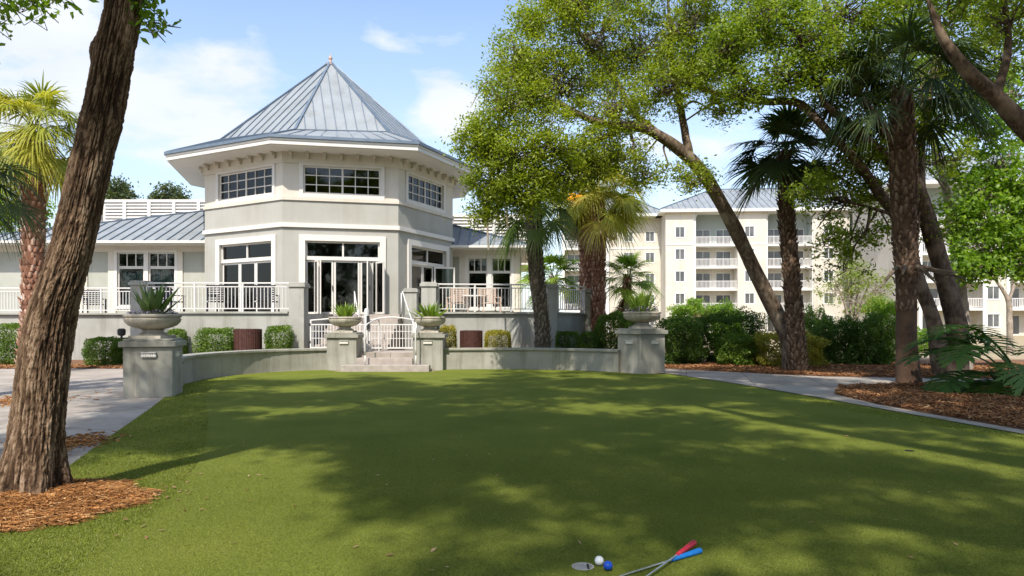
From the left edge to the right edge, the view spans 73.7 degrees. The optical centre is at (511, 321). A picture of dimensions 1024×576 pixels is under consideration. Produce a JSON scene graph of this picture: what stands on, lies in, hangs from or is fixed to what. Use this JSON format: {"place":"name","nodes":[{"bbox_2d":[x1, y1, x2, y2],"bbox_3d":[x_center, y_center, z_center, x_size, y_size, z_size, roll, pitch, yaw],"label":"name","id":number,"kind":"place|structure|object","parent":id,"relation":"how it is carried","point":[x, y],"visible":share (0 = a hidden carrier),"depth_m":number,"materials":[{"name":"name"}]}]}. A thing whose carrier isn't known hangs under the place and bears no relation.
{"place":"outdoors","nodes":[
{"label":"outdoors","id":0,"kind":"place"},
{"bbox_2d":[0,369,163,464],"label":"forecourt path","id":1,"kind":"structure","parent":0,"point":[109,413],"depth_m":12.56,"materials":[{"name":"concrete"}]},
{"bbox_2d":[0,144,57,272],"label":"cabbage palm","id":2,"kind":"object","parent":1,"relation":"on","point":[15,209],"visible":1,"depth_m":14.22,"materials":[{"name":"green plant"}]},
{"bbox_2d":[0,69,117,361],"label":"fan palm","id":3,"kind":"object","parent":1,"relation":"on","point":[29,146],"visible":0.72,"depth_m":20.21,"materials":[{"name":"green plant"}]},
{"bbox_2d":[0,389,131,454],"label":"bark mulch","id":4,"kind":"object","parent":1,"relation":"on","point":[75,441],"visible":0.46,"depth_m":8.84,"materials":[{"name":"brown wood"}]},
{"bbox_2d":[118,338,186,397],"bbox_3d":[-7.497,0.950,14.298,1.065,1.200,1.065,0,0,-14],"label":"planter pedestal","id":5,"kind":"object","parent":1,"relation":"on","point":[152,368],"visible":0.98,"depth_m":13.87,"materials":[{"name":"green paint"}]},
{"bbox_2d":[122,314,181,338],"bbox_3d":[-7.550,0.098,14.350,1.110,0.505,1.110,0,0,0],"label":"urn planter","id":6,"kind":"object","parent":5,"relation":"on","point":[152,326],"visible":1,"depth_m":14.02,"materials":[{"name":"stone"}]},
{"bbox_2d":[132,283,181,313],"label":"agave plant","id":7,"kind":"object","parent":6,"relation":"on","point":[151,300],"visible":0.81,"depth_m":14.18,"materials":[{"name":"green plant"}]},
{"bbox_2d":[0,0,1023,311],"label":"sky","id":8,"kind":"structure","parent":0,"point":[227,60],"materials":[{"name":"blue"}]},
{"bbox_2d":[337,333,1023,567],"bbox_3d":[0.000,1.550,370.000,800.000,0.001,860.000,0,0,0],"label":"ground","id":9,"kind":"structure","parent":0,"point":[1019,340],"depth_m":30.32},
{"bbox_2d":[0,182,58,232],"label":"tree","id":10,"kind":"object","parent":9,"relation":"on","point":[47,215],"visible":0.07,"depth_m":52.35,"materials":[{"name":"green plant"}]},
{"bbox_2d":[0,360,122,368],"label":"mulch strip","id":11,"kind":"object","parent":9,"relation":"on","point":[77,361],"depth_m":25.09,"materials":[{"name":"wood"}]},
{"bbox_2d":[0,322,20,364],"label":"clipped shrub","id":12,"kind":"object","parent":11,"relation":"on","point":[6,350],"visible":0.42,"depth_m":23.68,"materials":[{"name":"green plant"}]},
{"bbox_2d":[0,364,122,368],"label":"bark mulch","id":13,"kind":"object","parent":11,"relation":"on","point":[74,366],"visible":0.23,"depth_m":22.71,"materials":[{"name":"brown wood"}]},
{"bbox_2d":[81,336,123,365],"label":"clipped shrub","id":14,"kind":"object","parent":11,"relation":"on","point":[89,351],"visible":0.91,"depth_m":23.39,"materials":[{"name":"green plant"}]},
{"bbox_2d":[167,328,188,353],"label":"clipped shrub","id":15,"kind":"object","parent":11,"relation":"on","point":[180,333],"visible":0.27,"depth_m":23.30,"materials":[{"name":"green plant"}]},
{"bbox_2d":[191,327,239,352],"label":"clipped shrub","id":16,"kind":"object","parent":11,"relation":"on","point":[226,332],"visible":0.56,"depth_m":22.46,"materials":[{"name":"green plant"}]},
{"bbox_2d":[234,329,261,350],"bbox_3d":[-8.818,0.895,22.800,0.888,1.310,0.888,0,0,0],"label":"slatted bin","id":17,"kind":"object","parent":11,"relation":"on","point":[247,339],"visible":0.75,"depth_m":22.42,"materials":[{"name":"wood"}]},
{"bbox_2d":[262,324,294,348],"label":"clipped shrub","id":18,"kind":"object","parent":11,"relation":"on","point":[269,343],"visible":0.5,"depth_m":22.79,"materials":[{"name":"green plant"}]},
{"bbox_2d":[105,173,141,198],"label":"tree","id":19,"kind":"object","parent":9,"relation":"on","point":[121,190],"visible":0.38,"depth_m":61.40,"materials":[{"name":"green plant"}]},
{"bbox_2d":[142,180,191,198],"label":"tree","id":20,"kind":"object","parent":9,"relation":"on","point":[175,192],"visible":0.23,"depth_m":65.48,"materials":[{"name":"green plant"}]},
{"bbox_2d":[0,54,527,314],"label":"clubhouse","id":21,"kind":"structure","parent":9,"relation":"on","point":[330,182],"depth_m":29.05,"materials":[{"name":"grey paint"}]},
{"bbox_2d":[114,250,176,308],"bbox_3d":[-16.603,-1.915,31.026,2.856,2.670,0.188,0,0,0],"label":"window","id":22,"kind":"structure","parent":21,"relation":"in","point":[147,267],"depth_m":30.95,"materials":[{"name":"white paint"}]},
{"bbox_2d":[223,262,239,311],"bbox_3d":[-11.814,-1.387,28.766,1.093,2.155,0.050,0,0,30],"label":"door","id":23,"kind":"structure","parent":21,"relation":"in","point":[231,271],"depth_m":28.78,"materials":[{"name":"white paint"}]},
{"bbox_2d":[216,163,274,204],"bbox_3d":[-10.982,-5.670,28.169,3.651,1.420,0.175,0,0,30],"label":"window","id":24,"kind":"structure","parent":21,"relation":"in","point":[259,183],"depth_m":28.17,"materials":[{"name":"white glass"}]},
{"bbox_2d":[221,241,270,263],"bbox_3d":[-10.907,-2.850,28.212,3.237,0.760,0.135,0,0,30],"label":"transom window","id":25,"kind":"structure","parent":21,"relation":"in","point":[258,251],"depth_m":28.18,"materials":[{"name":"black glass"}]},
{"bbox_2d":[240,261,255,311],"bbox_3d":[-10.906,-1.387,28.232,0.973,2.155,0.050,0,0,30],"label":"door","id":26,"kind":"structure","parent":21,"relation":"in","point":[247,269],"depth_m":28.26,"materials":[{"name":"white paint"}]},
{"bbox_2d":[256,260,270,311],"bbox_3d":[-9.991,-1.387,27.693,1.112,2.155,0.050,0,0,30],"label":"door","id":27,"kind":"structure","parent":21,"relation":"in","point":[263,268],"depth_m":27.77,"materials":[{"name":"white paint"}]},
{"bbox_2d":[314,259,317,313],"bbox_3d":[-7.769,-1.377,27.094,0.050,2.135,0.620,0,0,-27],"label":"door","id":28,"kind":"structure","parent":21,"relation":"in","point":[315,261],"depth_m":27.08,"materials":[{"name":"white paint"}]},
{"bbox_2d":[318,260,332,313],"bbox_3d":[-7.499,-1.387,27.482,0.599,2.155,0.100,0,0,-13],"label":"door","id":29,"kind":"structure","parent":21,"relation":"in","point":[331,261],"depth_m":27.53,"materials":[{"name":"white paint"}]},
{"bbox_2d":[299,163,384,199],"bbox_3d":[-6.844,-5.670,27.565,3.336,1.420,0.175,0,0,-13],"label":"window","id":30,"kind":"structure","parent":21,"relation":"in","point":[315,180],"depth_m":27.57,"materials":[{"name":"white paint"}]},
{"bbox_2d":[305,241,379,260],"bbox_3d":[-6.842,-2.850,27.643,2.918,0.760,0.135,0,0,-13],"label":"transom window","id":31,"kind":"structure","parent":21,"relation":"in","point":[342,258],"depth_m":27.59,"materials":[{"name":"white paint"}]},
{"bbox_2d":[334,261,359,313],"bbox_3d":[-6.699,-1.387,27.694,1.016,2.155,0.050,0,0,-13],"label":"door","id":32,"kind":"structure","parent":21,"relation":"in","point":[335,262],"depth_m":27.68,"materials":[{"name":"white paint"}]},
{"bbox_2d":[376,261,384,313],"bbox_3d":[-5.350,-1.377,27.680,0.050,2.135,0.620,0,0,-41],"label":"door","id":33,"kind":"structure","parent":21,"relation":"in","point":[380,265],"depth_m":27.67,"materials":[{"name":"white paint"}]},
{"bbox_2d":[412,264,422,312],"bbox_3d":[-4.179,-1.387,29.427,0.050,2.155,1.126,0,0,24],"label":"door","id":34,"kind":"structure","parent":21,"relation":"in","point":[417,270],"depth_m":29.69,"materials":[{"name":"white paint"}]},
{"bbox_2d":[406,171,445,213],"bbox_3d":[-3.809,-5.670,30.015,0.175,1.420,3.252,0,0,24],"label":"window","id":35,"kind":"structure","parent":21,"relation":"in","point":[420,192],"depth_m":30.00,"materials":[{"name":"white paint"}]},
{"bbox_2d":[412,246,444,266],"bbox_3d":[-3.788,-2.850,30.243,0.135,0.760,2.957,0,0,24],"label":"transom window","id":36,"kind":"structure","parent":21,"relation":"in","point":[420,256],"depth_m":30.22,"materials":[{"name":"white paint"}]},
{"bbox_2d":[465,255,513,310],"bbox_3d":[-1.080,-1.860,32.926,2.322,2.660,0.188,0,0,0],"label":"window","id":37,"kind":"structure","parent":21,"relation":"in","point":[489,273],"depth_m":32.85,"materials":[{"name":"white paint"}]},
{"bbox_2d":[0,281,591,359],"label":"terrace","id":38,"kind":"structure","parent":9,"relation":"on","point":[519,326],"depth_m":24.74,"materials":[{"name":"grey paint"}]},
{"bbox_2d":[0,288,180,312],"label":"terrace railing","id":39,"kind":"object","parent":38,"relation":"on","point":[101,310],"visible":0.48,"depth_m":27.49,"materials":[{"name":"white metal"}]},
{"bbox_2d":[146,282,288,311],"bbox_3d":[-10.240,-0.860,23.850,5.080,1.020,0.070,0,0,0],"label":"terrace railing","id":40,"kind":"object","parent":38,"relation":"on","point":[195,286],"visible":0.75,"depth_m":23.83,"materials":[{"name":"white metal"}]},
{"bbox_2d":[206,285,234,311],"bbox_3d":[-10.537,-0.810,24.700,0.750,1.020,0.660,0,0,10],"label":"patio chair","id":41,"kind":"object","parent":38,"relation":"on","point":[215,295],"visible":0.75,"depth_m":24.41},
{"bbox_2d":[254,285,279,311],"bbox_3d":[-8.858,-0.810,24.700,0.750,1.020,0.660,0,0,-6],"label":"patio chair","id":42,"kind":"object","parent":38,"relation":"on","point":[256,296],"visible":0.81,"depth_m":24.39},
{"bbox_2d":[446,288,468,311],"bbox_3d":[-2.144,-0.810,26.900,0.750,1.020,0.660,0,0,-20],"label":"patio chair","id":43,"kind":"object","parent":38,"relation":"on","point":[460,299],"visible":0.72,"depth_m":26.63,"materials":[{"name":"brown wood"}]},
{"bbox_2d":[478,288,500,311],"bbox_3d":[-0.873,-0.810,26.600,0.750,1.020,0.660,0,0,-20],"label":"patio chair","id":44,"kind":"object","parent":38,"relation":"on","point":[480,292],"visible":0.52,"depth_m":26.79,"materials":[{"name":"brown wood"}]},
{"bbox_2d":[437,283,547,311],"bbox_3d":[-0.690,-0.860,24.755,4.005,1.020,0.070,0,0,-6],"label":"terrace railing","id":45,"kind":"object","parent":38,"relation":"on","point":[475,287],"visible":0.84,"depth_m":24.71,"materials":[{"name":"white metal"}]},
{"bbox_2d":[557,285,585,312],"bbox_3d":[2.265,-0.860,25.950,0.070,1.020,1.824,0,0,40],"label":"terrace railing","id":46,"kind":"object","parent":38,"relation":"on","point":[584,290],"visible":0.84,"depth_m":25.90,"materials":[{"name":"white metal"}]},
{"bbox_2d":[324,332,363,370],"bbox_3d":[-5.370,0.950,21.968,1.080,1.200,1.085,0,0,0],"label":"planter pedestal","id":47,"kind":"object","parent":9,"relation":"on","point":[344,348],"visible":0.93,"depth_m":21.50,"materials":[{"name":"green paint"}]},
{"bbox_2d":[328,317,361,332],"bbox_3d":[-5.370,0.098,21.970,1.049,0.505,1.049,0,0,0],"label":"urn planter","id":48,"kind":"object","parent":47,"relation":"on","point":[344,324],"visible":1,"depth_m":21.66,"materials":[{"name":"stone"}]},
{"bbox_2d":[333,301,360,316],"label":"leafy plant","id":49,"kind":"object","parent":48,"relation":"on","point":[346,310],"visible":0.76,"depth_m":21.82,"materials":[{"name":"green plant"}]},
{"bbox_2d":[315,314,430,371],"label":"entrance steps","id":50,"kind":"structure","parent":9,"relation":"on","point":[384,360],"depth_m":21.90,"materials":[{"name":"concrete"}]},
{"bbox_2d":[308,317,363,347],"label":"stair railing","id":51,"kind":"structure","parent":50,"relation":"on","point":[310,324],"depth_m":23.49,"materials":[{"name":"white metal"}]},
{"bbox_2d":[364,308,369,350],"bbox_3d":[-4.928,0.270,23.192,0.195,1.460,0.183,0,0,0],"label":"gate post","id":52,"kind":"object","parent":50,"relation":"on","point":[366,316],"visible":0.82,"depth_m":23.14,"materials":[{"name":"white metal"}]},
{"bbox_2d":[368,317,414,348],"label":"garden gate","id":53,"kind":"structure","parent":52,"relation":"attached to","point":[393,338],"depth_m":23.19,"materials":[{"name":"white metal"}]},
{"bbox_2d":[410,332,447,370],"bbox_3d":[-2.650,0.950,21.968,1.080,1.200,1.085,0,0,0],"label":"planter pedestal","id":54,"kind":"object","parent":9,"relation":"on","point":[430,347],"visible":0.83,"depth_m":21.50,"materials":[{"name":"green paint"}]},
{"bbox_2d":[413,317,445,332],"bbox_3d":[-2.650,0.098,21.970,1.049,0.505,1.049,0,0,0],"label":"urn planter","id":55,"kind":"object","parent":54,"relation":"on","point":[429,324],"visible":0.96,"depth_m":21.65,"materials":[{"name":"stone"}]},
{"bbox_2d":[406,301,451,316],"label":"leafy plant","id":56,"kind":"object","parent":55,"relation":"on","point":[430,311],"visible":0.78,"depth_m":21.75,"materials":[{"name":"green plant"}]},
{"bbox_2d":[440,324,457,347],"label":"clipped shrub","id":57,"kind":"object","parent":9,"relation":"on","point":[449,329],"visible":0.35,"depth_m":23.22,"materials":[{"name":"green plant"}]},
{"bbox_2d":[460,330,482,347],"bbox_3d":[-1.411,0.925,23.600,0.785,1.250,0.785,0,0,0],"label":"slatted bin","id":58,"kind":"object","parent":9,"relation":"on","point":[471,338],"visible":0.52,"depth_m":23.28,"materials":[{"name":"wood"}]},
{"bbox_2d":[484,329,511,347],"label":"clipped shrub","id":59,"kind":"object","parent":9,"relation":"on","point":[497,334],"visible":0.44,"depth_m":23.31,"materials":[{"name":"green plant"}]},
{"bbox_2d":[0,369,1023,575],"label":"collar turf","id":60,"kind":"structure","parent":9,"relation":"on","point":[683,378],"depth_m":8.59,"materials":[{"name":"green plant"}]},
{"bbox_2d":[0,494,126,524],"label":"mulch mound","id":61,"kind":"object","parent":60,"relation":"on","point":[70,512],"visible":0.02,"depth_m":5.38,"materials":[{"name":"brown wood"}]},
{"bbox_2d":[0,0,181,494],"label":"oak tree","id":62,"kind":"object","parent":61,"relation":"on","point":[34,458],"visible":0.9,"depth_m":5.88,"materials":[{"name":"brown plant"}]},
{"bbox_2d":[0,476,164,532],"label":"pine straw","id":63,"kind":"object","parent":60,"relation":"on","point":[63,495],"visible":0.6,"depth_m":5.46,"materials":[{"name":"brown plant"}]},
{"bbox_2d":[182,348,326,384],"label":"garden wall","id":64,"kind":"structure","parent":60,"relation":"on","point":[201,366],"depth_m":20.12,"materials":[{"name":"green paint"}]},
{"bbox_2d":[474,166,583,347],"bbox_3d":[0.770,-1.856,22.942,3.909,6.843,3.692,0,0,-45],"label":"cabbage palm","id":65,"kind":"object","parent":9,"relation":"on","point":[536,239],"visible":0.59,"depth_m":22.77,"materials":[{"name":"green plant"}]},
{"bbox_2d":[444,348,619,371],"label":"garden wall","id":66,"kind":"structure","parent":9,"relation":"on","point":[589,359],"depth_m":21.89,"materials":[{"name":"grey paint"}]},
{"bbox_2d":[69,372,1023,575],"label":"putting green","id":67,"kind":"object","parent":9,"relation":"on","point":[523,408],"visible":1,"depth_m":6.90,"materials":[{"name":"green plant"}]},
{"bbox_2d":[105,395,981,569],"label":"fallen leaves","id":68,"kind":"object","parent":67,"relation":"on","point":[146,537],"visible":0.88,"depth_m":5.74,"materials":[{"name":"brown plant"}]},
{"bbox_2d":[68,437,1023,575],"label":"turf blades","id":69,"kind":"object","parent":67,"relation":"on","point":[659,509],"visible":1,"depth_m":5.34,"materials":[{"name":"green plant"}]},
{"bbox_2d":[618,548,702,575],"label":"putter","id":70,"kind":"object","parent":67,"relation":"on","point":[696,551],"visible":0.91,"depth_m":4.36,"materials":[{"name":"blue rubber"}]},
{"bbox_2d":[646,540,696,575],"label":"putter","id":71,"kind":"object","parent":70,"relation":"on","point":[689,545],"visible":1,"depth_m":4.41,"materials":[{"name":"red rubber"}]},
{"bbox_2d":[514,249,579,311],"bbox_3d":[1.804,-0.825,30.008,3.771,4.749,4.206,0,0,0],"label":"fan palm","id":72,"kind":"object","parent":9,"relation":"on","point":[563,264],"visible":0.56,"depth_m":29.55,"materials":[{"name":"green plant"}]},
{"bbox_2d":[555,330,579,347],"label":"clipped shrub","id":73,"kind":"object","parent":9,"relation":"on","point":[564,334],"visible":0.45,"depth_m":23.71,"materials":[{"name":"green plant"}]},
{"bbox_2d":[579,330,597,348],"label":"clipped shrub","id":74,"kind":"object","parent":9,"relation":"on","point":[590,343],"visible":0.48,"depth_m":24.31,"materials":[{"name":"green plant"}]},
{"bbox_2d":[605,250,663,330],"bbox_3d":[4.968,-0.842,29.531,3.414,4.784,3.289,0,0,0],"label":"fan palm","id":75,"kind":"object","parent":9,"relation":"on","point":[626,262],"visible":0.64,"depth_m":29.29,"materials":[{"name":"green plant"}]},
{"bbox_2d":[615,328,667,373],"bbox_3d":[3.919,0.880,20.716,1.145,1.340,1.145,0,0,-33],"label":"planter pedestal","id":76,"kind":"object","parent":9,"relation":"on","point":[642,351],"visible":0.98,"depth_m":20.34,"materials":[{"name":"grey paint"}]},
{"bbox_2d":[622,312,660,328],"bbox_3d":[3.920,-0.043,20.620,1.150,0.505,1.150,0,0,0],"label":"urn planter","id":77,"kind":"object","parent":76,"relation":"on","point":[641,320],"visible":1,"depth_m":20.28,"materials":[{"name":"stone"}]},
{"bbox_2d":[621,285,659,312],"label":"leafy plant","id":78,"kind":"object","parent":77,"relation":"on","point":[641,300],"visible":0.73,"depth_m":20.42,"materials":[{"name":"green plant"}]},
{"bbox_2d":[664,297,720,320],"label":"topiary tree","id":79,"kind":"object","parent":9,"relation":"on","point":[696,307],"visible":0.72,"depth_m":44.74,"materials":[{"name":"green plant"}]},
{"bbox_2d":[709,297,748,356],"bbox_3d":[9.816,0.244,30.749,2.101,2.664,2.047,0,0,0],"label":"loose shrub","id":80,"kind":"object","parent":9,"relation":"on","point":[729,306],"visible":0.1,"depth_m":30.27,"materials":[{"name":"green plant"}]},
{"bbox_2d":[665,358,1023,378],"bbox_3d":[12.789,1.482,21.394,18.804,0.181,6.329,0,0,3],"label":"bark mulch","id":81,"kind":"object","parent":9,"relation":"on","point":[863,370],"visible":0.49,"depth_m":21.24,"materials":[{"name":"brown wood"}]},
{"bbox_2d":[544,170,646,312],"bbox_3d":[3.125,-2.681,28.025,4.382,8.476,4.591,0,0,-43],"label":"fan palm","id":82,"kind":"object","parent":81,"relation":"on","point":[585,271],"visible":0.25,"depth_m":27.73,"materials":[{"name":"green plant"}]},
{"bbox_2d":[546,163,658,348],"bbox_3d":[3.415,-2.384,26.750,4.658,7.883,4.847,0,0,0],"label":"fan palm","id":83,"kind":"object","parent":81,"relation":"on","point":[601,229],"visible":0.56,"depth_m":26.31,"materials":[{"name":"green plant"}]},
{"bbox_2d":[591,310,634,348],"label":"loose shrub","id":84,"kind":"object","parent":81,"relation":"on","point":[610,319],"visible":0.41,"depth_m":24.79,"materials":[{"name":"green plant"}]},
{"bbox_2d":[435,0,812,368],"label":"oak tree","id":85,"kind":"object","parent":81,"relation":"on","point":[533,84],"visible":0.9,"depth_m":18.86,"materials":[{"name":"green plant"}]},
{"bbox_2d":[652,316,707,363],"bbox_3d":[5.817,0.679,23.898,1.960,1.795,1.813,0,0,0],"label":"loose shrub","id":86,"kind":"object","parent":81,"relation":"on","point":[694,342],"visible":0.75,"depth_m":23.40,"materials":[{"name":"green plant"}]},
{"bbox_2d":[665,308,694,355],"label":"loose shrub","id":87,"kind":"object","parent":81,"relation":"on","point":[678,314],"visible":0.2,"depth_m":28.51,"materials":[{"name":"green plant"}]},
{"bbox_2d":[690,305,769,362],"bbox_3d":[7.971,0.468,25.223,3.129,2.215,1.848,0,0,0],"label":"loose shrub","id":88,"kind":"object","parent":81,"relation":"on","point":[721,318],"visible":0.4,"depth_m":24.74,"materials":[{"name":"green plant"}]},
{"bbox_2d":[711,330,763,366],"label":"loose shrub","id":89,"kind":"object","parent":81,"relation":"on","point":[734,352],"visible":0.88,"depth_m":23.01,"materials":[{"name":"green plant"}]},
{"bbox_2d":[723,97,844,373],"bbox_3d":[7.993,-2.408,20.459,3.892,7.943,3.816,0,0,-32],"label":"cabbage palm","id":90,"kind":"object","parent":81,"relation":"on","point":[776,167],"visible":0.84,"depth_m":20.27,"materials":[{"name":"green plant"}]},
{"bbox_2d":[742,329,831,366],"bbox_3d":[9.360,0.899,23.072,2.830,1.352,1.939,0,0,0],"label":"loose shrub","id":91,"kind":"object","parent":81,"relation":"on","point":[814,350],"visible":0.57,"depth_m":22.59,"materials":[{"name":"green plant"}]},
{"bbox_2d":[802,303,841,354],"bbox_3d":[11.823,0.420,26.781,2.268,2.312,2.240,0,0,0],"label":"loose shrub","id":92,"kind":"object","parent":81,"relation":"on","point":[811,314],"visible":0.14,"depth_m":26.48,"materials":[{"name":"green plant"}]},
{"bbox_2d":[806,313,865,363],"bbox_3d":[11.577,0.627,24.399,2.044,1.896,1.832,0,0,0],"label":"loose shrub","id":93,"kind":"object","parent":81,"relation":"on","point":[834,333],"visible":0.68,"depth_m":23.91,"materials":[{"name":"green plant"}]},
{"bbox_2d":[666,0,1023,378],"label":"oak tree","id":94,"kind":"object","parent":81,"relation":"on","point":[816,39],"visible":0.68,"depth_m":17.96,"materials":[{"name":"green plant"}]},
{"bbox_2d":[835,307,895,364],"bbox_3d":[12.426,0.537,23.741,1.852,2.074,1.766,0,0,0],"label":"loose shrub","id":95,"kind":"object","parent":81,"relation":"on","point":[882,337],"visible":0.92,"depth_m":23.33,"materials":[{"name":"green plant"}]},
{"bbox_2d":[864,299,895,360],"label":"loose shrub","id":96,"kind":"object","parent":81,"relation":"on","point":[886,309],"visible":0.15,"depth_m":26.34,"materials":[{"name":"green plant"}]},
{"bbox_2d":[909,40,1023,368],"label":"sweetgum tree","id":97,"kind":"object","parent":81,"relation":"on","point":[1004,228],"visible":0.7,"depth_m":20.65,"materials":[{"name":"green plant"}]},
{"bbox_2d":[808,257,894,319],"bbox_3d":[18.278,-0.990,36.076,4.441,5.294,2.818,0,0,0],"label":"young tree","id":98,"kind":"object","parent":9,"relation":"on","point":[860,283],"visible":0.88,"depth_m":35.94,"materials":[{"name":"green plant"}]},
{"bbox_2d":[847,294,895,315],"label":"topiary tree","id":99,"kind":"object","parent":9,"relation":"on","point":[881,304],"visible":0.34,"depth_m":44.69,"materials":[{"name":"green plant"}]},
{"bbox_2d":[834,381,1023,429],"bbox_3d":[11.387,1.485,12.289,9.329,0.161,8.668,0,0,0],"label":"bark mulch","id":100,"kind":"object","parent":9,"relation":"on","point":[910,394],"visible":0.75,"depth_m":12.73,"materials":[{"name":"brown wood"}]},
{"bbox_2d":[780,1,1023,382],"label":"cabbage palm","id":101,"kind":"object","parent":100,"relation":"on","point":[903,159],"visible":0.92,"depth_m":16.77,"materials":[{"name":"green plant"}]},
{"bbox_2d":[895,324,1023,396],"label":"philodendron","id":102,"kind":"object","parent":100,"relation":"on","point":[1016,382],"visible":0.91,"depth_m":14.34,"materials":[{"name":"green plant"}]},
{"bbox_2d":[900,0,1023,141],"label":"oak tree","id":103,"kind":"object","parent":100,"relation":"on","point":[1004,105],"visible":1,"depth_m":13.58,"materials":[{"name":"brown plant"}]},
{"bbox_2d":[851,153,1023,335],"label":"apartment wing","id":104,"kind":"structure","parent":9,"relation":"on","point":[987,307],"depth_m":75.08,"materials":[{"name":"beige paint"}]},
{"bbox_2d":[992,256,1021,354],"bbox_3d":[23.500,-1.382,32.036,3.185,6.065,2.506,0,0,0],"label":"crape myrtle","id":105,"kind":"object","parent":9,"relation":"on","point":[1009,315],"visible":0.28,"depth_m":31.93,"materials":[{"name":"beige plant"}]},
{"bbox_2d":[558,188,854,332],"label":"apartment building","id":106,"kind":"structure","parent":0,"point":[688,247],"depth_m":92.56,"materials":[{"name":"beige paint"}]},
{"bbox_2d":[716,273,730,288],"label":"balcony door","id":107,"kind":"structure","parent":106,"relation":"in","point":[721,277],"depth_m":94.24,"materials":[{"name":"grey glass"}]},
{"bbox_2d":[657,369,1023,433],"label":"garden path","id":108,"kind":"structure","parent":0,"point":[820,386],"depth_m":17.04,"materials":[{"name":"concrete"}]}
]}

